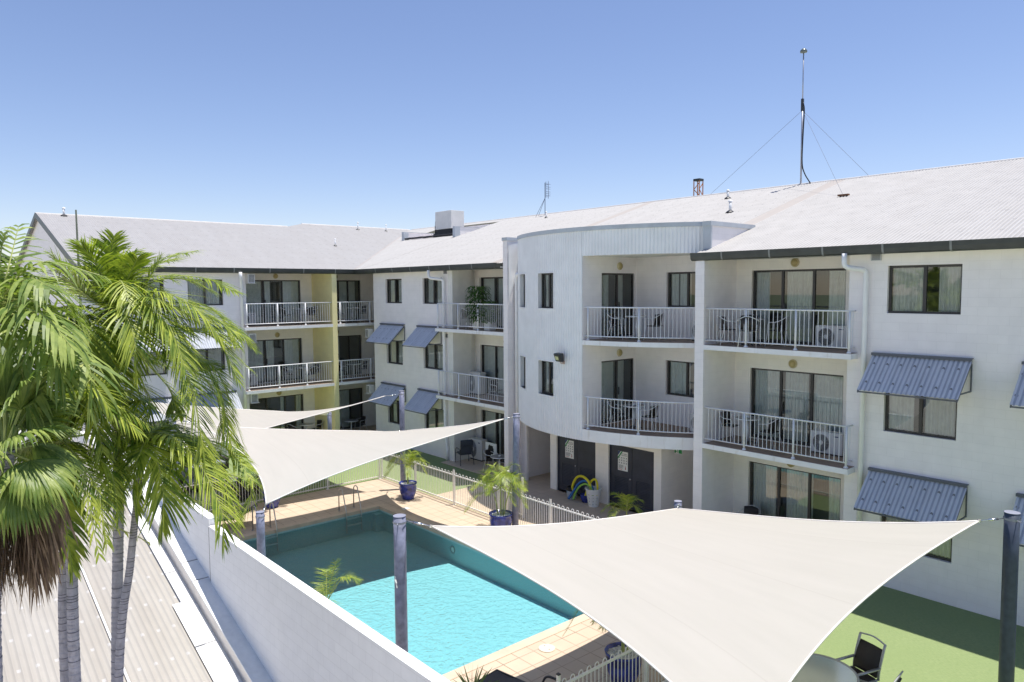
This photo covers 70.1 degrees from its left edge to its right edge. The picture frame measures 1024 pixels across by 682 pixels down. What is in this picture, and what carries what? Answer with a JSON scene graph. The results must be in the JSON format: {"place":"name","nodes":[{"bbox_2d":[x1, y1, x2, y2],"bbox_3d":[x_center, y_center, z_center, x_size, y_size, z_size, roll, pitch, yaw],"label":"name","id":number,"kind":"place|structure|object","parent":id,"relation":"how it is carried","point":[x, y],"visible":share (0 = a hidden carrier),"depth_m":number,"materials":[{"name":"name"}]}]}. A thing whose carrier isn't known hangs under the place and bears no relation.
{"place":"outdoors","nodes":[
{"label":"outdoors","id":0,"kind":"place"},
{"bbox_2d":[0,311,21,369],"bbox_3d":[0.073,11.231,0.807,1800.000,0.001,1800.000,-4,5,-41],"label":"ground","id":1,"kind":"structure","parent":0,"point":[2,349],"depth_m":142.95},
{"bbox_2d":[79,431,450,681],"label":"boundary wall","id":2,"kind":"structure","parent":1,"relation":"on","point":[293,628],"depth_m":13.13,"materials":[{"name":"paint"}]},
{"bbox_2d":[1,440,272,681],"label":"neighbour building","id":3,"kind":"structure","parent":0,"point":[182,625],"depth_m":14.94,"materials":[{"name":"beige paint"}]},
{"bbox_2d":[343,425,503,477],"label":"patio","id":4,"kind":"structure","parent":0,"point":[476,466],"depth_m":30.15,"materials":[{"name":"tile"}]},
{"bbox_2d":[455,439,473,465],"bbox_3d":[-1.970,4.574,30.290,0.627,1.043,0.706,-2,4,-23],"label":"armchair","id":5,"kind":"object","parent":4,"relation":"on","point":[466,447],"visible":1,"depth_m":30.04,"materials":[{"name":"metal"}]},
{"bbox_2d":[469,437,486,461],"bbox_3d":[-1.442,4.590,30.978,0.336,0.900,0.860,-4,5,-41],"label":"air conditioner","id":6,"kind":"object","parent":4,"relation":"on","point":[478,454],"visible":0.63,"depth_m":30.74,"materials":[{"name":"silver metal"}]},
{"bbox_2d":[485,442,496,467],"bbox_3d":[-0.847,4.632,29.639,0.022,1.000,0.700,-4,5,-41],"label":"picture board","id":7,"kind":"object","parent":4,"relation":"on","point":[492,447],"visible":0.66,"depth_m":29.56,"materials":[{"name":"white rubber"}]},
{"bbox_2d":[483,449,498,468],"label":"bistro chair","id":8,"kind":"object","parent":4,"relation":"on","point":[488,454],"visible":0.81,"depth_m":29.14,"materials":[{"name":"metal"}]},
{"bbox_2d":[212,478,664,681],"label":"pool deck","id":9,"kind":"structure","parent":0,"point":[580,646],"depth_m":22.55,"materials":[{"name":"tile"}]},
{"bbox_2d":[219,500,257,526],"bbox_3d":[-8.849,5.394,22.364,1.976,0.674,0.743,-2,4,-22],"label":"sun lounger","id":10,"kind":"object","parent":9,"relation":"on","point":[252,503],"visible":0.24,"depth_m":22.52,"materials":[{"name":"metal"}]},
{"bbox_2d":[255,510,265,556],"bbox_3d":[-5.848,5.053,17.010,0.238,2.176,0.236,-4,5,-41],"label":"sail post","id":11,"kind":"object","parent":9,"relation":"on","point":[260,526],"visible":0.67,"depth_m":16.91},
{"bbox_2d":[251,502,277,550],"bbox_3d":[-7.469,5.647,22.062,0.630,1.428,0.605,-4,5,-41],"label":"pool ladder","id":12,"kind":"object","parent":9,"relation":"on","point":[270,524],"visible":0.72,"depth_m":22.07,"materials":[{"name":"silver metal"}]},
{"bbox_2d":[253,473,279,508],"bbox_3d":[-8.077,4.785,24.421,1.518,1.578,1.229,-4,5,-41],"label":"potted palm","id":13,"kind":"object","parent":9,"relation":"on","point":[276,502],"visible":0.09,"depth_m":24.28,"materials":[{"name":"ceramic"}]},
{"bbox_2d":[181,459,380,510],"bbox_3d":[-8.358,4.904,25.144,8.780,1.240,0.100,-4,5,-41],"label":"pool fence","id":14,"kind":"object","parent":9,"relation":"on","point":[328,486],"visible":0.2,"depth_m":26.12,"materials":[{"name":"metal"}]},
{"bbox_2d":[313,558,361,603],"bbox_3d":[-3.456,5.159,13.825,1.084,2.291,1.438,-4,5,-41],"label":"garden palm","id":15,"kind":"object","parent":9,"relation":"on","point":[326,582],"visible":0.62,"depth_m":13.77,"materials":[{"name":"green plant"}]},
{"bbox_2d":[338,485,361,533],"bbox_3d":[-5.308,5.498,23.944,0.630,1.428,0.605,-4,5,-41],"label":"pool ladder","id":16,"kind":"object","parent":9,"relation":"on","point":[352,507],"visible":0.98,"depth_m":23.91,"materials":[{"name":"silver metal"}]},
{"bbox_2d":[393,514,407,651],"bbox_3d":[-1.892,4.695,12.436,0.261,3.496,0.259,-4,5,-41],"label":"sail post","id":17,"kind":"object","parent":9,"relation":"on","point":[400,574],"visible":0.93,"depth_m":12.33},
{"bbox_2d":[399,390,405,480],"bbox_3d":[-3.972,3.623,26.422,0.238,3.656,0.236,-4,5,-41],"label":"sail post","id":18,"kind":"object","parent":9,"relation":"on","point":[402,427],"visible":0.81,"depth_m":26.32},
{"bbox_2d":[146,394,398,452],"bbox_3d":[-8.870,2.656,26.064,7.810,1.440,6.080,-4,5,-41],"label":"shade sail","id":19,"kind":"object","parent":18,"relation":"attached to","point":[250,418],"visible":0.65,"depth_m":25.42,"materials":[{"name":"fabric"}]},
{"bbox_2d":[382,450,429,499],"bbox_3d":[-3.708,4.501,25.141,1.928,1.984,1.310,-4,5,-41],"label":"potted palm","id":20,"kind":"object","parent":9,"relation":"on","point":[407,488],"visible":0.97,"depth_m":25.13,"materials":[{"name":"green plant"}]},
{"bbox_2d":[235,503,590,680],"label":"pool edge","id":21,"kind":"object","parent":9,"relation":"on","point":[503,652],"visible":0.37,"depth_m":16.18,"materials":[{"name":"stone"}]},
{"bbox_2d":[243,509,583,674],"bbox_3d":[-3.239,6.362,18.824,5.650,0.652,10.180,-4,5,-41],"label":"pool basin","id":22,"kind":"object","parent":9,"relation":"in","point":[426,625],"visible":0.5,"depth_m":19.38,"materials":[{"name":"tile"}]},
{"bbox_2d":[248,511,582,673],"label":"water","id":23,"kind":"structure","parent":22,"relation":"in","point":[408,577],"depth_m":19.06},
{"bbox_2d":[454,665,500,681],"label":"yucca","id":24,"kind":"object","parent":9,"relation":"on","point":[476,679],"visible":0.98,"depth_m":12.15,"materials":[{"name":"green plant"}]},
{"bbox_2d":[462,462,529,525],"bbox_3d":[-0.362,4.631,21.864,1.953,2.152,1.874,0,4,11],"label":"potted palm","id":25,"kind":"object","parent":9,"relation":"on","point":[501,517],"visible":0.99,"depth_m":21.49,"materials":[{"name":"green plant"}]},
{"bbox_2d":[381,455,613,524],"bbox_3d":[0.347,5.078,21.931,0.100,1.240,16.400,-4,5,-41],"label":"pool fence","id":26,"kind":"object","parent":9,"relation":"on","point":[549,504],"visible":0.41,"depth_m":23.96,"materials":[{"name":"metal"}]},
{"bbox_2d":[512,413,519,525],"bbox_3d":[0.108,3.953,21.761,0.249,3.619,0.309,-4,5,-41],"label":"sail post","id":27,"kind":"object","parent":9,"relation":"on","point":[516,447],"visible":0.86,"depth_m":21.65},
{"bbox_2d":[179,416,512,510],"bbox_3d":[-4.994,2.988,21.715,7.610,1.450,6.650,-4,5,-41],"label":"shade sail","id":28,"kind":"object","parent":27,"relation":"attached to","point":[287,461],"visible":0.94,"depth_m":20.55,"materials":[{"name":"fabric"}]},
{"bbox_2d":[478,669,561,681],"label":"sun lounger","id":29,"kind":"object","parent":9,"relation":"on","point":[495,675],"visible":0.84,"depth_m":13.02,"materials":[{"name":"metal"}]},
{"bbox_2d":[538,644,554,651],"bbox_3d":[0.704,6.198,14.733,0.340,0.018,0.340,-4,5,-41],"label":"skimmer lid","id":30,"kind":"object","parent":9,"relation":"on","point":[546,648],"visible":1,"depth_m":14.70,"materials":[{"name":"white plastic"}]},
{"bbox_2d":[564,610,641,681],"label":"potted palm","id":31,"kind":"object","parent":9,"relation":"on","point":[614,648],"visible":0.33,"depth_m":13.22,"materials":[{"name":"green plant"}]},
{"bbox_2d":[556,646,667,681],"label":"pool fence","id":32,"kind":"object","parent":9,"relation":"on","point":[610,660],"visible":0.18,"depth_m":12.33,"materials":[{"name":"metal"}]},
{"bbox_2d":[0,0,1023,272],"label":"sky","id":33,"kind":"structure","parent":0,"point":[396,114],"materials":[{"name":"blue"}]},
{"bbox_2d":[13,157,1023,626],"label":"hotel building","id":34,"kind":"structure","parent":0,"point":[913,283],"depth_m":22.55,"materials":[{"name":"beige paint"}]},
{"bbox_2d":[128,351,166,376],"bbox_3d":[-15.228,0.799,30.229,1.970,1.210,0.810,-4,5,-41],"label":"window","id":35,"kind":"structure","parent":34,"relation":"in","point":[160,371],"depth_m":30.18,"materials":[{"name":"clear glass"}]},
{"bbox_2d":[132,279,163,304],"bbox_3d":[-15.247,-2.029,30.025,1.970,1.220,0.810,-4,5,-41],"label":"window","id":36,"kind":"structure","parent":34,"relation":"in","point":[158,284],"depth_m":30.13,"materials":[{"name":"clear glass"}]},
{"bbox_2d":[187,279,222,305],"bbox_3d":[-13.439,-2.154,31.599,1.970,1.220,0.810,-4,5,-41],"label":"window","id":37,"kind":"structure","parent":34,"relation":"in","point":[203,297],"depth_m":31.35,"materials":[{"name":"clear glass"}]},
{"bbox_2d":[191,348,224,371],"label":"window","id":38,"kind":"structure","parent":34,"relation":"in","point":[218,354],"depth_m":31.81,"materials":[{"name":"clear glass"}]},
{"bbox_2d":[245,274,255,283],"bbox_3d":[-11.590,-2.759,32.347,0.380,0.425,0.320,-4,5,-41],"label":"window air conditioner","id":39,"kind":"object","parent":34,"relation":"attached to","point":[250,278],"depth_m":32.25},
{"bbox_2d":[246,280,299,323],"bbox_3d":[-11.771,-1.955,35.448,3.270,2.190,0.840,-4,5,-41],"label":"sliding door","id":40,"kind":"structure","parent":34,"relation":"in","point":[264,291],"depth_m":35.66,"materials":[{"name":"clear glass"}]},
{"bbox_2d":[248,338,301,382],"bbox_3d":[-11.753,0.877,35.652,3.270,2.170,0.840,-4,5,-41],"label":"sliding door","id":41,"kind":"structure","parent":34,"relation":"in","point":[274,351],"depth_m":35.80,"materials":[{"name":"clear glass"}]},
{"bbox_2d":[250,394,303,428],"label":"sliding door","id":42,"kind":"structure","parent":34,"relation":"in","point":[289,402],"depth_m":36.35,"materials":[{"name":"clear glass"}]},
{"bbox_2d":[311,280,360,320],"bbox_3d":[-9.011,-2.146,37.852,2.600,2.190,0.840,-4,5,-41],"label":"sliding door","id":43,"kind":"structure","parent":34,"relation":"in","point":[348,291],"depth_m":37.99,"materials":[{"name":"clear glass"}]},
{"bbox_2d":[314,388,362,428],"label":"sliding door","id":44,"kind":"structure","parent":34,"relation":"in","point":[347,397],"depth_m":38.28,"materials":[{"name":"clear glass"}]},
{"bbox_2d":[338,335,361,375],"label":"sliding door","id":45,"kind":"structure","parent":34,"relation":"in","point":[349,347],"depth_m":38.74,"materials":[{"name":"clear glass"}]},
{"bbox_2d":[389,400,398,423],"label":"window","id":46,"kind":"structure","parent":34,"relation":"in","point":[394,409],"depth_m":34.51,"materials":[{"name":"clear glass"}]},
{"bbox_2d":[387,279,401,302],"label":"window","id":47,"kind":"structure","parent":34,"relation":"in","point":[394,286],"depth_m":34.12,"materials":[{"name":"clear glass"}]},
{"bbox_2d":[388,340,402,364],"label":"window","id":48,"kind":"structure","parent":34,"relation":"in","point":[395,349],"depth_m":34.24,"materials":[{"name":"clear glass"}]},
{"bbox_2d":[424,278,441,303],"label":"window","id":49,"kind":"structure","parent":34,"relation":"in","point":[432,288],"depth_m":31.80,"materials":[{"name":"clear glass"}]},
{"bbox_2d":[425,343,442,369],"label":"window","id":50,"kind":"structure","parent":34,"relation":"in","point":[433,353],"depth_m":31.92,"materials":[{"name":"clear glass"}]},
{"bbox_2d":[426,408,443,427],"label":"window","id":51,"kind":"structure","parent":34,"relation":"in","point":[434,419],"depth_m":32.08,"materials":[{"name":"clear glass"}]},
{"bbox_2d":[433,210,463,236],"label":"roof plant box","id":52,"kind":"object","parent":34,"relation":"on","point":[446,221],"visible":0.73,"depth_m":40.81,"materials":[{"name":"white metal"}]},
{"bbox_2d":[462,286,490,329],"bbox_3d":[-1.319,-1.320,29.017,1.258,1.749,1.271,-4,5,-41],"label":"potted bush","id":53,"kind":"object","parent":34,"relation":"on","point":[479,294],"visible":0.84,"depth_m":28.76,"materials":[{"name":"green plant"}]},
{"bbox_2d":[469,371,485,394],"bbox_3d":[-1.501,1.779,30.900,0.336,0.960,0.860,-4,5,-41],"label":"air conditioner","id":54,"kind":"object","parent":34,"relation":"on","point":[482,386],"visible":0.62,"depth_m":30.65,"materials":[{"name":"silver metal"}]},
{"bbox_2d":[479,301,499,330],"bbox_3d":[-0.846,-0.986,28.507,0.928,1.149,0.946,-4,5,-41],"label":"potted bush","id":55,"kind":"object","parent":34,"relation":"on","point":[487,314],"visible":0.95,"depth_m":28.34,"materials":[{"name":"green plant"}]},
{"bbox_2d":[481,277,502,327],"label":"sliding door","id":56,"kind":"structure","parent":34,"relation":"in","point":[495,284],"depth_m":30.54,"materials":[{"name":"clear glass"}]},
{"bbox_2d":[482,410,503,461],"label":"sliding door","id":57,"kind":"structure","parent":34,"relation":"in","point":[493,432],"depth_m":31.20,"materials":[{"name":"clear glass"}]},
{"bbox_2d":[482,345,503,395],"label":"sliding door","id":58,"kind":"structure","parent":34,"relation":"in","point":[492,356],"depth_m":30.80,"materials":[{"name":"clear glass"}]},
{"bbox_2d":[488,379,503,400],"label":"bistro chair","id":59,"kind":"object","parent":34,"relation":"on","point":[494,388],"visible":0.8,"depth_m":29.08,"materials":[{"name":"metal"}]},
{"bbox_2d":[542,361,552,394],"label":"window","id":60,"kind":"structure","parent":34,"relation":"in","point":[547,367],"depth_m":24.73,"materials":[{"name":"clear glass"}]},
{"bbox_2d":[542,273,552,307],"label":"window","id":61,"kind":"structure","parent":34,"relation":"in","point":[547,278],"depth_m":24.56,"materials":[{"name":"clear glass"}]},
{"bbox_2d":[565,439,573,458],"bbox_3d":[2.033,3.834,25.840,0.040,0.640,0.420,-4,5,-41],"label":"safety notice","id":62,"kind":"object","parent":34,"relation":"attached to","point":[569,448],"visible":1,"depth_m":25.84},
{"bbox_2d":[558,436,594,498],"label":"storage doors","id":63,"kind":"structure","parent":34,"relation":"in","point":[583,463],"depth_m":25.61,"materials":[{"name":"black metal"}]},
{"bbox_2d":[601,358,632,423],"bbox_3d":[3.223,1.577,24.563,2.150,2.170,0.880,-4,5,-41],"label":"sliding door","id":64,"kind":"structure","parent":34,"relation":"in","point":[617,375],"depth_m":24.43,"materials":[{"name":"clear glass"}]},
{"bbox_2d":[607,313,626,339],"bbox_3d":[3.321,-0.475,23.197,0.549,0.844,0.604,1,4,20],"label":"bistro chair","id":65,"kind":"object","parent":34,"relation":"on","point":[613,316],"visible":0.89,"depth_m":23.18,"materials":[{"name":"metal"}]},
{"bbox_2d":[608,401,626,427],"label":"bistro chair","id":66,"kind":"object","parent":34,"relation":"on","point":[611,405],"visible":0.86,"depth_m":23.34,"materials":[{"name":"metal"}]},
{"bbox_2d":[602,273,633,337],"bbox_3d":[3.205,-1.256,24.360,2.150,2.190,0.880,-4,5,-41],"label":"sliding door","id":67,"kind":"structure","parent":34,"relation":"in","point":[617,288],"depth_m":24.54,"materials":[{"name":"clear glass"}]},
{"bbox_2d":[618,451,627,471],"bbox_3d":[3.645,3.956,23.999,0.040,0.640,0.420,-4,5,-41],"label":"safety notice","id":68,"kind":"object","parent":34,"relation":"attached to","point":[622,461],"visible":1,"depth_m":24.00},
{"bbox_2d":[609,445,653,512],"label":"storage doors","id":69,"kind":"structure","parent":34,"relation":"in","point":[639,478],"depth_m":23.67,"materials":[{"name":"black metal"}]},
{"bbox_2d":[623,403,643,429],"bbox_3d":[3.879,2.410,23.183,0.712,0.747,0.712,-4,5,-41],"label":"bistro table","id":70,"kind":"object","parent":34,"relation":"on","point":[630,406],"visible":0.8,"depth_m":23.15,"materials":[{"name":"metal"}]},
{"bbox_2d":[639,404,661,432],"bbox_3d":[4.335,2.383,22.817,0.549,0.844,0.604,3,5,37],"label":"bistro chair","id":71,"kind":"object","parent":34,"relation":"on","point":[653,412],"visible":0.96,"depth_m":22.64,"materials":[{"name":"metal"}]},
{"bbox_2d":[643,313,665,340],"bbox_3d":[4.467,-0.450,22.745,0.549,0.844,0.604,3,5,37],"label":"bistro chair","id":72,"kind":"object","parent":34,"relation":"on","point":[658,320],"visible":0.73,"depth_m":22.58,"materials":[{"name":"metal"}]},
{"bbox_2d":[667,360,693,397],"bbox_3d":[5.895,1.149,23.581,0.810,1.230,2.030,-4,5,-41],"label":"window","id":73,"kind":"structure","parent":34,"relation":"in","point":[680,375],"depth_m":23.71,"materials":[{"name":"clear glass"}]},
{"bbox_2d":[668,272,694,306],"bbox_3d":[5.877,-1.699,23.376,0.810,1.220,2.030,-4,5,-41],"label":"window","id":74,"kind":"structure","parent":34,"relation":"in","point":[681,285],"depth_m":23.54,"materials":[{"name":"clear glass"}]},
{"bbox_2d":[693,178,703,195],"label":"crane tip","id":75,"kind":"object","parent":34,"relation":"on","point":[697,180],"visible":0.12,"depth_m":69.71,"materials":[{"name":"metal"}]},
{"bbox_2d":[716,315,737,344],"bbox_3d":[6.087,-0.309,20.633,0.549,0.844,0.604,0,4,1],"label":"bistro chair","id":76,"kind":"object","parent":34,"relation":"on","point":[721,318],"visible":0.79,"depth_m":20.45,"materials":[{"name":"metal"}]},
{"bbox_2d":[717,410,741,442],"bbox_3d":[6.348,2.479,21.296,0.549,0.844,0.604,3,6,43],"label":"bistro chair","id":77,"kind":"object","parent":34,"relation":"on","point":[727,420],"visible":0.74,"depth_m":21.35,"materials":[{"name":"metal"}]},
{"bbox_2d":[735,416,760,444],"bbox_3d":[6.732,2.561,20.834,0.712,0.747,0.712,-4,5,-41],"label":"bistro table","id":78,"kind":"object","parent":34,"relation":"on","point":[748,420],"visible":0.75,"depth_m":20.80,"materials":[{"name":"metal"}]},
{"bbox_2d":[737,316,760,346],"bbox_3d":[6.480,-0.263,19.950,0.604,0.844,0.549,2,5,28],"label":"bistro chair","id":79,"kind":"object","parent":34,"relation":"on","point":[742,321],"visible":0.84,"depth_m":19.80,"materials":[{"name":"metal"}]},
{"bbox_2d":[756,418,782,449],"bbox_3d":[7.190,2.542,20.336,0.604,0.844,0.549,-4,5,-41],"label":"bistro chair","id":80,"kind":"object","parent":34,"relation":"on","point":[768,430],"visible":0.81,"depth_m":20.15,"materials":[{"name":"metal"}]},
{"bbox_2d":[764,316,789,346],"bbox_3d":[7.291,-0.270,19.973,0.549,0.844,0.604,3,5,39],"label":"bistro chair","id":81,"kind":"object","parent":34,"relation":"on","point":[782,320],"visible":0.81,"depth_m":19.80,"materials":[{"name":"metal"}]},
{"bbox_2d":[712,48,867,195],"bbox_3d":[10.872,-8.030,27.547,2.807,6.114,8.221,-2,4,-16],"label":"radio mast","id":82,"kind":"object","parent":34,"relation":"on","point":[803,50],"visible":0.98,"depth_m":27.79,"materials":[{"name":"metal"}]},
{"bbox_2d":[750,461,840,520],"bbox_3d":[8.313,4.598,21.055,0.840,2.180,3.250,-4,5,-41],"label":"sliding door","id":83,"kind":"structure","parent":34,"relation":"in","point":[777,491],"depth_m":21.04,"materials":[{"name":"clear glass"}]},
{"bbox_2d":[751,368,842,445],"bbox_3d":[8.295,1.810,20.855,0.840,2.170,3.250,-4,5,-41],"label":"sliding door","id":84,"kind":"structure","parent":34,"relation":"in","point":[816,397],"depth_m":20.73,"materials":[{"name":"clear glass"}]},
{"bbox_2d":[752,268,845,344],"bbox_3d":[8.276,-1.022,20.651,0.840,2.190,3.250,-4,5,-41],"label":"sliding door","id":85,"kind":"structure","parent":34,"relation":"in","point":[807,289],"depth_m":20.64,"materials":[{"name":"clear glass"}]},
{"bbox_2d":[811,429,844,456],"bbox_3d":[8.455,2.716,19.465,0.336,0.600,0.860,-4,5,-41],"label":"air conditioner","id":86,"kind":"object","parent":34,"relation":"on","point":[840,450],"visible":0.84,"depth_m":19.33,"materials":[{"name":"silver metal"}]},
{"bbox_2d":[815,325,847,348],"bbox_3d":[8.485,-0.105,19.237,0.336,0.600,0.860,-4,5,-41],"label":"air conditioner","id":87,"kind":"object","parent":34,"relation":"on","point":[843,335],"visible":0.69,"depth_m":19.12,"materials":[{"name":"silver metal"}]},
{"bbox_2d":[882,514,951,561],"bbox_3d":[9.821,4.373,17.423,0.810,1.230,2.070,-4,5,-41],"label":"window","id":88,"kind":"structure","parent":34,"relation":"in","point":[944,551],"depth_m":16.88,"materials":[{"name":"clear glass"}]},
{"bbox_2d":[885,393,956,439],"bbox_3d":[9.802,1.570,17.222,0.810,1.210,2.070,-4,5,-41],"label":"window","id":89,"kind":"structure","parent":34,"relation":"in","point":[917,416],"depth_m":17.00,"materials":[{"name":"clear glass"}]},
{"bbox_2d":[888,264,962,313],"bbox_3d":[9.784,-1.257,17.018,0.810,1.220,2.070,-4,5,-41],"label":"window","id":90,"kind":"structure","parent":34,"relation":"in","point":[914,289],"depth_m":17.02,"materials":[{"name":"clear glass"}]},
{"bbox_2d":[435,472,638,524],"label":"walkway","id":91,"kind":"structure","parent":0,"point":[540,488],"depth_m":24.72,"materials":[{"name":"tile"}]},
{"bbox_2d":[506,471,523,517],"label":"gate posts","id":92,"kind":"object","parent":91,"relation":"on","point":[508,504],"visible":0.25,"depth_m":23.50,"materials":[{"name":"metal"}]},
{"bbox_2d":[585,486,601,506],"bbox_3d":[2.723,5.205,24.352,0.590,0.610,0.590,-4,5,-41],"label":"laundry basket","id":93,"kind":"object","parent":91,"relation":"on","point":[590,497],"visible":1,"depth_m":24.18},
{"bbox_2d":[599,491,644,516],"bbox_3d":[3.285,5.088,21.999,1.415,1.172,1.310,-1,4,-8],"label":"garden palm","id":94,"kind":"object","parent":91,"relation":"on","point":[624,498],"visible":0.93,"depth_m":21.80,"materials":[{"name":"green plant"}]},
{"bbox_2d":[151,449,1023,681],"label":"lawn","id":95,"kind":"structure","parent":0,"point":[925,639],"depth_m":15.39,"materials":[{"name":"plant"}]},
{"bbox_2d":[75,210,85,427],"bbox_3d":[-15.512,0.392,26.367,0.116,10.160,0.116,-4,5,-41],"label":"flagpole","id":96,"kind":"object","parent":95,"relation":"on","point":[77,250],"visible":0.25,"depth_m":26.05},
{"bbox_2d":[179,465,226,491],"bbox_3d":[-11.313,4.985,26.660,1.600,0.700,0.780,-3,5,-30],"label":"garden sofa","id":97,"kind":"object","parent":95,"relation":"on","point":[186,479],"visible":0.19,"depth_m":26.46,"materials":[{"name":"wicker"}]},
{"bbox_2d":[184,450,228,468],"bbox_3d":[-12.221,4.819,29.049,0.780,0.700,1.600,3,6,43],"label":"garden sofa","id":98,"kind":"object","parent":95,"relation":"on","point":[226,463],"visible":0.25,"depth_m":29.32,"materials":[{"name":"wicker"}]},
{"bbox_2d":[224,475,259,498],"bbox_3d":[-9.467,5.053,25.542,0.780,0.700,0.900,2,5,32],"label":"garden sofa","id":99,"kind":"object","parent":95,"relation":"on","point":[247,492],"visible":0.36,"depth_m":25.19,"materials":[{"name":"wicker"}]},
{"bbox_2d":[792,653,859,681],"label":"garden table","id":100,"kind":"object","parent":95,"relation":"on","point":[819,668],"visible":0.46,"depth_m":12.39,"materials":[{"name":"clear glass"}]},
{"bbox_2d":[836,632,886,681],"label":"sling chair","id":101,"kind":"object","parent":95,"relation":"on","point":[868,657],"visible":0.91,"depth_m":12.89,"materials":[{"name":"fabric"}]},
{"bbox_2d":[998,510,1021,681],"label":"sail post","id":102,"kind":"object","parent":95,"relation":"on","point":[1009,588],"visible":1,"depth_m":12.22,"materials":[{"name":"metal"}]},
{"bbox_2d":[406,504,1002,681],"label":"shade sail","id":103,"kind":"object","parent":102,"relation":"attached to","point":[677,594],"visible":1,"depth_m":11.46,"materials":[{"name":"fabric"}]},
{"bbox_2d":[737,505,760,514],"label":"bistro chair","id":104,"kind":"object","parent":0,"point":[751,509],"visible":0.45,"depth_m":21.44,"materials":[{"name":"wicker"}]},
{"label":"yard","id":105,"kind":"structure","parent":0,"visible":0},
{"bbox_2d":[0,344,90,681],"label":"fan palm","id":106,"kind":"object","parent":105,"relation":"on","point":[34,509],"visible":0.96,"depth_m":7.88,"materials":[{"name":"green plant"}]},
{"bbox_2d":[0,223,134,446],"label":"palm tree","id":107,"kind":"object","parent":105,"relation":"on","point":[16,290],"visible":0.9,"depth_m":8.26,"materials":[{"name":"green plant"}]},
{"bbox_2d":[2,324,162,681],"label":"palm tree","id":108,"kind":"object","parent":105,"relation":"on","point":[114,488],"visible":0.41,"depth_m":9.27,"materials":[{"name":"green plant"}]},
{"bbox_2d":[16,228,262,681],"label":"palm tree","id":109,"kind":"object","parent":105,"relation":"on","point":[121,300],"visible":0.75,"depth_m":10.13,"materials":[{"name":"green plant"}]},
{"bbox_2d":[96,410,265,681],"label":"palm tree","id":110,"kind":"object","parent":105,"relation":"on","point":[158,436],"visible":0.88,"depth_m":9.98,"materials":[{"name":"green plant"}]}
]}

